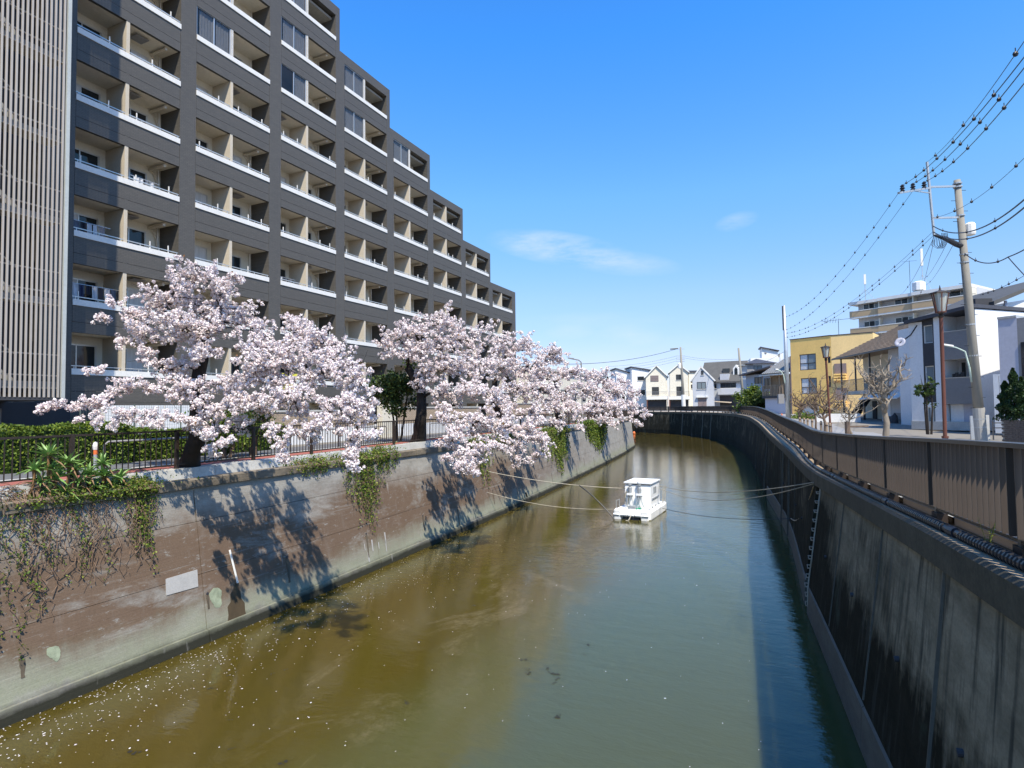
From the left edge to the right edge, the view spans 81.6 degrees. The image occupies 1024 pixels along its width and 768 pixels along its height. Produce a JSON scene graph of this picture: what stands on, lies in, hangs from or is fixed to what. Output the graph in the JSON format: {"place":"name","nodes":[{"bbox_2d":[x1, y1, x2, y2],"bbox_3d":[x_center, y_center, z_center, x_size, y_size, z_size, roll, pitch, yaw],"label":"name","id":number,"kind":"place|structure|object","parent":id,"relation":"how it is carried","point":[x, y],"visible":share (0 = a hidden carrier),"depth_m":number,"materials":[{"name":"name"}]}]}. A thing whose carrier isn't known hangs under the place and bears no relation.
{"place":"outdoors","nodes":[
{"label":"outdoors","id":0,"kind":"place"},
{"bbox_2d":[0,423,574,485],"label":"path","id":1,"kind":"structure","parent":0,"point":[147,469],"depth_m":19.56,"materials":[{"name":"concrete"}]},
{"bbox_2d":[0,410,630,482],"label":"railing fence","id":2,"kind":"object","parent":1,"relation":"on","point":[176,464],"visible":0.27,"depth_m":18.01,"materials":[{"name":"brown metal"}]},
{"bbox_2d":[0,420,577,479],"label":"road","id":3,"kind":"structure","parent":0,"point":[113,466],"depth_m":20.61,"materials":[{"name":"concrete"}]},
{"bbox_2d":[184,409,258,458],"bbox_3d":[-10.088,1.509,20.407,1.857,2.181,2.587,-3,-3,41],"label":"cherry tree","id":4,"kind":"object","parent":3,"relation":"on","point":[228,414],"visible":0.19,"depth_m":20.33,"materials":[{"name":"green plant"}]},
{"bbox_2d":[225,404,277,455],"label":"tree","id":5,"kind":"object","parent":3,"relation":"on","point":[258,424],"visible":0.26,"depth_m":21.38,"materials":[{"name":"green plant"}]},
{"bbox_2d":[0,417,634,728],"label":"canal wall","id":6,"kind":"structure","parent":0,"point":[238,545],"depth_m":16.89,"materials":[{"name":"concrete"}]},
{"bbox_2d":[12,458,54,496],"bbox_3d":[-10.599,2.063,13.145,0.723,0.931,0.618,-1,-2,1],"label":"aloe plant","id":7,"kind":"object","parent":6,"relation":"on","point":[34,466],"visible":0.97,"depth_m":13.11,"materials":[{"name":"green plant"}]},
{"bbox_2d":[23,471,54,495],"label":"aloe plant","id":8,"kind":"object","parent":6,"relation":"on","point":[39,481],"visible":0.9,"depth_m":13.21,"materials":[{"name":"green plant"}]},
{"bbox_2d":[30,438,65,485],"bbox_3d":[-10.454,1.876,13.375,0.749,1.316,0.736,0,-3,-26],"label":"aloe plant","id":9,"kind":"object","parent":6,"relation":"on","point":[47,452],"visible":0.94,"depth_m":13.38,"materials":[{"name":"green plant"}]},
{"bbox_2d":[44,464,69,493],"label":"aloe plant","id":10,"kind":"object","parent":6,"relation":"on","point":[56,477],"visible":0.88,"depth_m":13.51,"materials":[{"name":"green plant"}]},
{"bbox_2d":[52,450,86,486],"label":"aloe plant","id":11,"kind":"object","parent":6,"relation":"on","point":[69,459],"visible":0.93,"depth_m":13.75,"materials":[{"name":"green plant"}]},
{"bbox_2d":[0,476,158,660],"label":"dry creeper","id":12,"kind":"object","parent":6,"relation":"attached to","point":[34,522],"visible":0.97,"depth_m":13.23,"materials":[{"name":"brown plant"}]},
{"bbox_2d":[91,451,114,485],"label":"aloe plant","id":13,"kind":"object","parent":6,"relation":"on","point":[101,459],"visible":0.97,"depth_m":14.44,"materials":[{"name":"green plant"}]},
{"bbox_2d":[0,469,207,508],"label":"hanging ivy","id":14,"kind":"object","parent":6,"relation":"attached to","point":[105,494],"visible":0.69,"depth_m":14.05,"materials":[{"name":"green plant"}]},
{"bbox_2d":[89,464,121,485],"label":"aloe plant","id":15,"kind":"object","parent":6,"relation":"on","point":[105,472],"visible":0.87,"depth_m":14.46,"materials":[{"name":"green plant"}]},
{"bbox_2d":[125,469,163,552],"bbox_3d":[-9.676,3.288,15.310,1.100,2.105,1.014,-2,-3,25],"label":"hanging ivy","id":16,"kind":"object","parent":6,"relation":"attached to","point":[143,501],"visible":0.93,"depth_m":15.13,"materials":[{"name":"green plant"}]},
{"bbox_2d":[33,254,384,472],"bbox_3d":[-7.210,-0.511,15.894,8.843,6.107,3.963,-1,-2,6],"label":"cherry tree","id":17,"kind":"object","parent":6,"relation":"on","point":[259,369],"visible":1,"depth_m":15.48,"materials":[{"name":"pink plant"}]},
{"bbox_2d":[262,451,344,478],"bbox_3d":[-7.227,2.902,21.141,1.152,0.968,4.477,-1,-2,17],"label":"hanging ivy","id":18,"kind":"object","parent":6,"relation":"attached to","point":[317,461],"visible":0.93,"depth_m":21.05,"materials":[{"name":"green plant"}]},
{"bbox_2d":[321,449,386,531],"bbox_3d":[-6.073,4.185,23.704,1.389,3.408,4.961,-1,-2,18],"label":"hanging ivy","id":19,"kind":"object","parent":6,"relation":"hanging from","point":[366,456],"visible":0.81,"depth_m":23.48,"materials":[{"name":"green plant"}]},
{"bbox_2d":[367,441,405,475],"bbox_3d":[-5.558,3.181,25.283,1.117,1.452,3.160,-1,-2,17],"label":"hanging ivy","id":20,"kind":"object","parent":6,"relation":"attached to","point":[381,449],"visible":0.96,"depth_m":25.16,"materials":[{"name":"green plant"}]},
{"bbox_2d":[371,300,520,477],"bbox_3d":[-2.520,-0.074,27.344,7.584,8.058,5.505,-3,-3,44],"label":"cherry tree","id":21,"kind":"object","parent":6,"relation":"on","point":[472,388],"visible":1,"depth_m":27.29,"materials":[{"name":"pink plant"}]},
{"bbox_2d":[457,433,493,485],"bbox_3d":[-2.031,4.418,33.691,1.279,3.146,5.163,-2,-3,25],"label":"hanging ivy","id":22,"kind":"object","parent":6,"relation":"hanging from","point":[481,465],"visible":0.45,"depth_m":33.70,"materials":[{"name":"green plant"}]},
{"bbox_2d":[462,330,570,467],"bbox_3d":[0.057,0.647,37.700,6.822,8.732,7.056,-2,-3,25],"label":"cherry tree","id":23,"kind":"object","parent":6,"relation":"on","point":[528,427],"visible":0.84,"depth_m":37.57,"materials":[{"name":"pink plant"}]},
{"bbox_2d":[536,424,570,474],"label":"hanging ivy","id":24,"kind":"object","parent":6,"relation":"attached to","point":[559,442],"visible":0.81,"depth_m":47.83,"materials":[{"name":"green plant"}]},
{"bbox_2d":[527,342,599,434],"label":"cherry tree","id":25,"kind":"object","parent":6,"relation":"on","point":[584,392],"visible":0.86,"depth_m":50.80,"materials":[{"name":"pink plant"}]},
{"bbox_2d":[572,419,607,452],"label":"hanging ivy","id":26,"kind":"object","parent":6,"relation":"attached to","point":[597,432],"visible":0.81,"depth_m":62.11,"materials":[{"name":"green plant"}]},
{"bbox_2d":[573,366,628,430],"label":"cherry tree","id":27,"kind":"object","parent":6,"relation":"on","point":[598,402],"visible":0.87,"depth_m":64.83,"materials":[{"name":"pink plant"}]},
{"bbox_2d":[605,376,652,427],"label":"cherry tree","id":28,"kind":"object","parent":6,"relation":"on","point":[633,405],"visible":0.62,"depth_m":81.11,"materials":[{"name":"pink plant"}]},
{"bbox_2d":[377,405,395,437],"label":"gate pillar","id":29,"kind":"structure","parent":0,"point":[383,417],"depth_m":34.70,"materials":[{"name":"concrete"}]},
{"bbox_2d":[286,419,567,447],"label":"ground","id":30,"kind":"structure","parent":0,"point":[362,440],"depth_m":30.06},
{"bbox_2d":[0,0,71,430],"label":"stair tower","id":31,"kind":"structure","parent":30,"relation":"on","point":[29,60],"depth_m":20.52,"materials":[{"name":"metal"}]},
{"bbox_2d":[0,420,133,473],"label":"hedge","id":32,"kind":"object","parent":30,"relation":"on","point":[18,430],"visible":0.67,"depth_m":17.46,"materials":[{"name":"green plant"}]},
{"bbox_2d":[79,404,189,427],"bbox_3d":[-14.633,1.826,24.543,0.060,1.960,6.053,-2,-3,25],"label":"fence","id":33,"kind":"object","parent":30,"relation":"on","point":[133,425],"visible":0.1,"depth_m":24.09,"materials":[{"name":"metal"}]},
{"bbox_2d":[91,405,189,428],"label":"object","id":34,"kind":"object","parent":30,"relation":"on","point":[172,411],"visible":0.19,"depth_m":25.78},
{"bbox_2d":[127,422,286,461],"bbox_3d":[-11.692,2.142,22.842,1.437,1.211,6.702,-2,-3,25],"label":"hedge","id":35,"kind":"object","parent":30,"relation":"on","point":[142,449],"visible":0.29,"depth_m":20.57,"materials":[{"name":"green plant"}]},
{"bbox_2d":[23,0,516,431],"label":"apartment building","id":36,"kind":"structure","parent":30,"relation":"on","point":[309,175],"depth_m":33.51,"materials":[{"name":"tile"}]},
{"bbox_2d":[71,344,96,391],"bbox_3d":[-19.049,-0.589,25.895,0.026,2.320,1.700,-2,-3,25],"label":"sliding window","id":37,"kind":"structure","parent":36,"relation":"in","point":[81,355],"depth_m":26.18,"materials":[{"name":"glass"}]},
{"bbox_2d":[72,278,97,301],"bbox_3d":[-19.084,-3.477,26.011,0.026,2.320,1.700,-2,-3,25],"label":"sliding window","id":38,"kind":"structure","parent":36,"relation":"in","point":[75,280],"depth_m":26.39,"materials":[{"name":"metal"}]},
{"bbox_2d":[74,212,98,234],"bbox_3d":[-19.118,-6.364,26.128,0.026,2.320,1.700,-2,-3,25],"label":"sliding window","id":39,"kind":"structure","parent":36,"relation":"in","point":[77,216],"depth_m":26.48,"materials":[{"name":"metal"}]},
{"bbox_2d":[75,148,99,168],"bbox_3d":[-19.153,-9.252,26.245,0.026,2.320,1.700,-2,-3,25],"label":"sliding window","id":40,"kind":"structure","parent":36,"relation":"in","point":[87,157],"depth_m":26.59,"materials":[{"name":"glass"}]},
{"bbox_2d":[76,83,100,103],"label":"sliding window","id":41,"kind":"structure","parent":36,"relation":"in","point":[79,88],"depth_m":26.71,"materials":[{"name":"glass"}]},
{"bbox_2d":[74,219,109,236],"bbox_3d":[-18.169,-6.662,25.535,0.080,0.518,1.700,-2,-3,25],"label":"washing","id":42,"kind":"object","parent":36,"relation":"attached to","point":[89,227],"visible":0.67,"depth_m":25.52,"materials":[{"name":"fabric"}]},
{"bbox_2d":[72,283,118,301],"bbox_3d":[-17.973,-3.912,25.778,0.080,0.618,2.480,-2,-3,25],"label":"washing","id":43,"kind":"object","parent":36,"relation":"attached to","point":[77,287],"visible":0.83,"depth_m":25.62,"materials":[{"name":"fabric"}]},
{"bbox_2d":[125,348,143,392],"bbox_3d":[-18.128,-0.520,27.891,0.026,2.320,1.700,-2,-3,25],"label":"sliding window","id":44,"kind":"structure","parent":36,"relation":"in","point":[130,355],"depth_m":28.18,"materials":[{"name":"glass"}]},
{"bbox_2d":[126,287,144,308],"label":"sliding window","id":45,"kind":"structure","parent":36,"relation":"in","point":[129,291],"depth_m":28.32,"materials":[{"name":"glass"}]},
{"bbox_2d":[127,227,145,246],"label":"sliding window","id":46,"kind":"structure","parent":36,"relation":"in","point":[135,235],"depth_m":28.50,"materials":[{"name":"glass"}]},
{"bbox_2d":[128,167,146,184],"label":"sliding window","id":47,"kind":"structure","parent":36,"relation":"in","point":[131,171],"depth_m":28.60,"materials":[{"name":"metal"}]},
{"bbox_2d":[195,245,206,261],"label":"sliding window","id":48,"kind":"structure","parent":36,"relation":"in","point":[200,252],"depth_m":31.65,"materials":[{"name":"glass"}]},
{"bbox_2d":[197,6,230,54],"bbox_3d":[-15.694,-18.526,31.205,0.090,1.530,2.080,-2,-3,25],"label":"window","id":49,"kind":"structure","parent":36,"relation":"in","point":[206,23],"depth_m":31.18,"materials":[{"name":"glass"}]},
{"bbox_2d":[281,63,305,101],"bbox_3d":[-13.362,-18.350,36.257,0.090,1.530,2.080,-2,-3,25],"label":"window","id":50,"kind":"structure","parent":36,"relation":"in","point":[299,82],"depth_m":36.75,"materials":[{"name":"glass"}]},
{"bbox_2d":[281,17,305,56],"bbox_3d":[-13.396,-21.237,36.374,0.090,1.530,2.080,-2,-3,25],"label":"window","id":51,"kind":"structure","parent":36,"relation":"in","point":[288,29],"depth_m":36.33,"materials":[{"name":"glass"}]},
{"bbox_2d":[344,106,363,138],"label":"window","id":52,"kind":"structure","parent":36,"relation":"in","point":[348,115],"depth_m":41.27,"materials":[{"name":"glass"}]},
{"bbox_2d":[344,64,363,98],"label":"window","id":53,"kind":"structure","parent":36,"relation":"in","point":[349,75],"depth_m":41.40,"materials":[{"name":"glass"}]},
{"bbox_2d":[394,139,408,166],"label":"window","id":54,"kind":"structure","parent":36,"relation":"in","point":[400,153],"depth_m":46.35,"materials":[{"name":"glass"}]},
{"bbox_2d":[270,409,373,444],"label":"garden wall","id":55,"kind":"structure","parent":30,"relation":"on","point":[280,415],"depth_m":29.27,"materials":[{"name":"beige concrete"}]},
{"bbox_2d":[365,358,426,441],"bbox_3d":[-5.997,0.692,30.046,3.814,4.487,2.645,-3,-3,42],"label":"tree","id":56,"kind":"object","parent":30,"relation":"on","point":[393,384],"visible":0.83,"depth_m":29.45,"materials":[{"name":"green plant"}]},
{"bbox_2d":[397,406,480,435],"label":"garden wall","id":57,"kind":"structure","parent":30,"relation":"on","point":[411,415],"depth_m":39.71,"materials":[{"name":"beige concrete"}]},
{"bbox_2d":[486,403,551,427],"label":"garden wall","id":58,"kind":"structure","parent":30,"relation":"on","point":[524,406],"depth_m":55.08,"materials":[{"name":"beige concrete"}]},
{"bbox_2d":[0,432,866,767],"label":"water","id":59,"kind":"structure","parent":0,"point":[688,660],"depth_m":14.48,"materials":[{"name":"liquid"}]},
{"bbox_2d":[0,541,760,766],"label":"petals","id":60,"kind":"object","parent":59,"relation":"on","point":[193,688],"visible":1,"depth_m":13.37,"materials":[{"name":"plant"}]},
{"bbox_2d":[613,478,666,520],"bbox_3d":[7.522,6.668,34.626,2.152,2.290,4.360,-2,-3,28],"label":"work boat","id":61,"kind":"object","parent":59,"relation":"on","point":[643,502],"visible":0.98,"depth_m":33.72,"materials":[{"name":"metal"}]},
{"bbox_2d":[628,412,1023,767],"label":"canal wall","id":62,"kind":"structure","parent":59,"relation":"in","point":[918,627],"depth_m":9.18,"materials":[{"name":"concrete"}]},
{"bbox_2d":[602,406,1023,556],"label":"louvre fence","id":63,"kind":"object","parent":62,"relation":"on","point":[972,481],"visible":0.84,"depth_m":8.53,"materials":[{"name":"brown metal"}]},
{"bbox_2d":[807,488,820,606],"bbox_3d":[8.998,4.664,17.668,0.474,3.918,0.143,-2,-3,25],"label":"ladder","id":64,"kind":"object","parent":62,"relation":"attached to","point":[813,545],"visible":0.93,"depth_m":17.66,"materials":[{"name":"metal"}]},
{"bbox_2d":[724,412,1017,549],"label":"plank kerb","id":65,"kind":"structure","parent":62,"relation":"on","point":[997,539],"depth_m":8.35,"materials":[{"name":"concrete"}]},
{"bbox_2d":[765,422,1023,571],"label":"drain pipe","id":66,"kind":"object","parent":62,"relation":"on","point":[1012,559],"visible":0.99,"depth_m":7.96,"materials":[{"name":"black plastic"}]},
{"bbox_2d":[516,365,591,418],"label":"building","id":67,"kind":"structure","parent":0,"point":[566,383],"depth_m":79.18,"materials":[{"name":"concrete"}]},
{"bbox_2d":[330,0,1023,412],"label":"sky","id":68,"kind":"structure","parent":0,"point":[644,178],"materials":[{"name":"blue"}]},
{"bbox_2d":[748,347,782,363],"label":"house","id":69,"kind":"structure","parent":0,"point":[768,354],"depth_m":127.58,"materials":[{"name":"grey"}]},
{"bbox_2d":[602,410,1002,441],"bbox_3d":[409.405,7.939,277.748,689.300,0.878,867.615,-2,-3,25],"label":"ground","id":70,"kind":"structure","parent":0,"point":[896,429],"depth_m":38.68,"materials":[{"name":"concrete"}]},
{"bbox_2d":[610,368,629,407],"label":"house","id":71,"kind":"structure","parent":70,"relation":"on","point":[626,374],"depth_m":170.43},
{"bbox_2d":[624,366,650,409],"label":"house","id":72,"kind":"structure","parent":70,"relation":"on","point":[637,378],"depth_m":167.34,"materials":[{"name":"white paint"}]},
{"bbox_2d":[644,365,668,410],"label":"house","id":73,"kind":"structure","parent":70,"relation":"on","point":[656,376],"depth_m":162.56,"materials":[{"name":"white paint"}]},
{"bbox_2d":[670,347,685,405],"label":"utility pole","id":74,"kind":"object","parent":70,"relation":"on","point":[680,365],"visible":0.91,"depth_m":149.75,"materials":[{"name":"concrete"}]},
{"bbox_2d":[668,364,689,409],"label":"house","id":75,"kind":"structure","parent":70,"relation":"on","point":[674,373],"depth_m":160.67,"materials":[{"name":"white paint"}]},
{"bbox_2d":[690,360,748,405],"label":"house","id":76,"kind":"structure","parent":70,"relation":"on","point":[716,383],"depth_m":129.50,"materials":[{"name":"white paint"}]},
{"bbox_2d":[731,391,750,412],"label":"bush","id":77,"kind":"object","parent":70,"relation":"on","point":[738,396],"visible":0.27,"depth_m":92.24,"materials":[{"name":"green plant"}]},
{"bbox_2d":[738,359,775,395],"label":"house","id":78,"kind":"structure","parent":70,"relation":"on","point":[748,366],"depth_m":108.20,"materials":[{"name":"grey paint"}]},
{"bbox_2d":[745,382,769,407],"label":"bush","id":79,"kind":"object","parent":70,"relation":"on","point":[756,399],"visible":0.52,"depth_m":87.51,"materials":[{"name":"green plant"}]},
{"bbox_2d":[739,365,789,393],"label":"house","id":80,"kind":"structure","parent":70,"relation":"on","point":[753,377],"depth_m":93.86,"materials":[{"name":"grey paint"}]},
{"bbox_2d":[759,357,790,413],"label":"house","id":81,"kind":"structure","parent":70,"relation":"on","point":[774,383],"depth_m":82.56,"materials":[{"name":"paint"}]},
{"bbox_2d":[788,388,813,421],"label":"bare tree","id":82,"kind":"object","parent":70,"relation":"on","point":[801,405],"visible":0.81,"depth_m":52.02,"materials":[{"name":"brown plant"}]},
{"bbox_2d":[789,332,878,413],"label":"apartment building","id":83,"kind":"structure","parent":70,"relation":"on","point":[806,359],"depth_m":75.71,"materials":[{"name":"yellow paint"}]},
{"bbox_2d":[800,353,815,369],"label":"window","id":84,"kind":"structure","parent":83,"relation":"in","point":[807,361],"depth_m":77.39,"materials":[{"name":"blue glass"}]},
{"bbox_2d":[801,378,816,393],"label":"window","id":85,"kind":"structure","parent":83,"relation":"in","point":[804,385],"depth_m":77.45,"materials":[{"name":"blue glass"}]},
{"bbox_2d":[816,414,860,421],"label":"wall","id":86,"kind":"structure","parent":70,"relation":"on","point":[835,417],"depth_m":52.22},
{"bbox_2d":[831,323,908,422],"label":"apartment house","id":87,"kind":"structure","parent":70,"relation":"on","point":[876,348],"depth_m":55.65,"materials":[{"name":"beige paint"}]},
{"bbox_2d":[913,373,938,434],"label":"tree","id":88,"kind":"object","parent":70,"relation":"on","point":[925,391],"visible":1,"depth_m":33.01,"materials":[{"name":"green plant"}]},
{"bbox_2d":[849,283,1003,334],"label":"apartment building","id":89,"kind":"structure","parent":70,"relation":"on","point":[880,315],"depth_m":95.99,"materials":[{"name":"white paint"}]},
{"bbox_2d":[898,282,1023,424],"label":"house","id":90,"kind":"structure","parent":70,"relation":"on","point":[999,295],"depth_m":45.33,"materials":[{"name":"white paint"}]},
{"bbox_2d":[903,304,1023,430],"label":"house","id":91,"kind":"structure","parent":70,"relation":"on","point":[924,344],"depth_m":37.84,"materials":[{"name":"white paint"}]},
{"bbox_2d":[924,325,932,342],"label":"window","id":92,"kind":"structure","parent":91,"relation":"in","point":[928,338],"depth_m":39.12,"materials":[{"name":"white glass"}]},
{"bbox_2d":[993,315,1023,432],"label":"house","id":93,"kind":"structure","parent":70,"relation":"on","point":[1011,339],"depth_m":33.00,"materials":[{"name":"grey"}]},
{"bbox_2d":[1001,420,1023,442],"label":"brick planter","id":94,"kind":"object","parent":70,"relation":"on","point":[1013,431],"visible":0.99,"depth_m":25.46,"materials":[{"name":"brick"}]},
{"bbox_2d":[992,380,1016,420],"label":"conifer","id":95,"kind":"object","parent":94,"relation":"in","point":[1002,397],"visible":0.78,"depth_m":26.18,"materials":[{"name":"green plant"}]},
{"bbox_2d":[1002,367,1020,419],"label":"conifer","id":96,"kind":"object","parent":94,"relation":"on","point":[1010,391],"visible":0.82,"depth_m":25.78,"materials":[{"name":"green plant"}]},
{"bbox_2d":[1010,376,1023,421],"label":"conifer","id":97,"kind":"object","parent":94,"relation":"in","point":[1019,387],"visible":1,"depth_m":25.38,"materials":[{"name":"green plant"}]},
{"bbox_2d":[718,411,968,439],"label":"street","id":98,"kind":"structure","parent":0,"point":[836,429],"depth_m":41.84,"materials":[{"name":"asphalt"}]},
{"bbox_2d":[774,305,790,417],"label":"utility pole","id":99,"kind":"object","parent":98,"relation":"on","point":[780,398],"visible":0.94,"depth_m":61.87,"materials":[{"name":"concrete"}]},
{"bbox_2d":[794,372,846,430],"bbox_3d":[19.505,1.219,37.276,3.206,3.927,2.089,-2,-3,25],"label":"bare tree","id":100,"kind":"object","parent":98,"relation":"on","point":[824,408],"visible":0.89,"depth_m":37.07,"materials":[{"name":"brown plant"}]},
{"bbox_2d":[820,343,831,425],"bbox_3d":[18.296,0.345,34.473,0.550,5.467,0.605,-2,-3,25],"label":"street lamp","id":101,"kind":"object","parent":98,"relation":"on","point":[825,349],"visible":0.89,"depth_m":34.45,"materials":[{"name":"metal"}]},
{"bbox_2d":[818,370,878,433],"bbox_3d":[16.823,1.067,29.180,3.152,3.629,1.812,0,-3,-26],"label":"bare tree","id":102,"kind":"object","parent":98,"relation":"on","point":[849,414],"visible":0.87,"depth_m":29.03,"materials":[{"name":"brown plant"}]},
{"bbox_2d":[850,354,912,435],"bbox_3d":[14.792,0.724,23.811,2.280,3.929,1.742,0,-2,-10],"label":"bare tree","id":103,"kind":"object","parent":98,"relation":"on","point":[882,391],"visible":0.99,"depth_m":23.46,"materials":[{"name":"brown plant"}]},
{"bbox_2d":[930,285,949,438],"bbox_3d":[13.758,-0.336,18.922,0.498,5.677,0.548,0,-2,-10],"label":"street lamp","id":104,"kind":"object","parent":98,"relation":"on","point":[940,297],"visible":0.94,"depth_m":18.95,"materials":[{"name":"metal"}]},
{"bbox_2d":[897,162,987,440],"bbox_3d":[18.673,-3.521,26.147,6.193,12.741,1.021,0,-3,-25],"label":"utility pole","id":105,"kind":"object","parent":98,"relation":"on","point":[979,417],"visible":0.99,"depth_m":26.86,"materials":[{"name":"concrete"}]},
{"bbox_2d":[903,57,1023,184],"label":"overhead cable","id":106,"kind":"object","parent":105,"relation":"attached to","point":[993,95],"visible":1,"depth_m":14.14,"materials":[{"name":"rubber"}]},
{"bbox_2d":[913,68,1023,183],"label":"overhead cable","id":107,"kind":"object","parent":105,"relation":"attached to","point":[979,122],"visible":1,"depth_m":14.25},
{"bbox_2d":[925,83,1023,181],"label":"overhead cable","id":108,"kind":"object","parent":105,"relation":"attached to","point":[1004,107],"visible":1,"depth_m":14.54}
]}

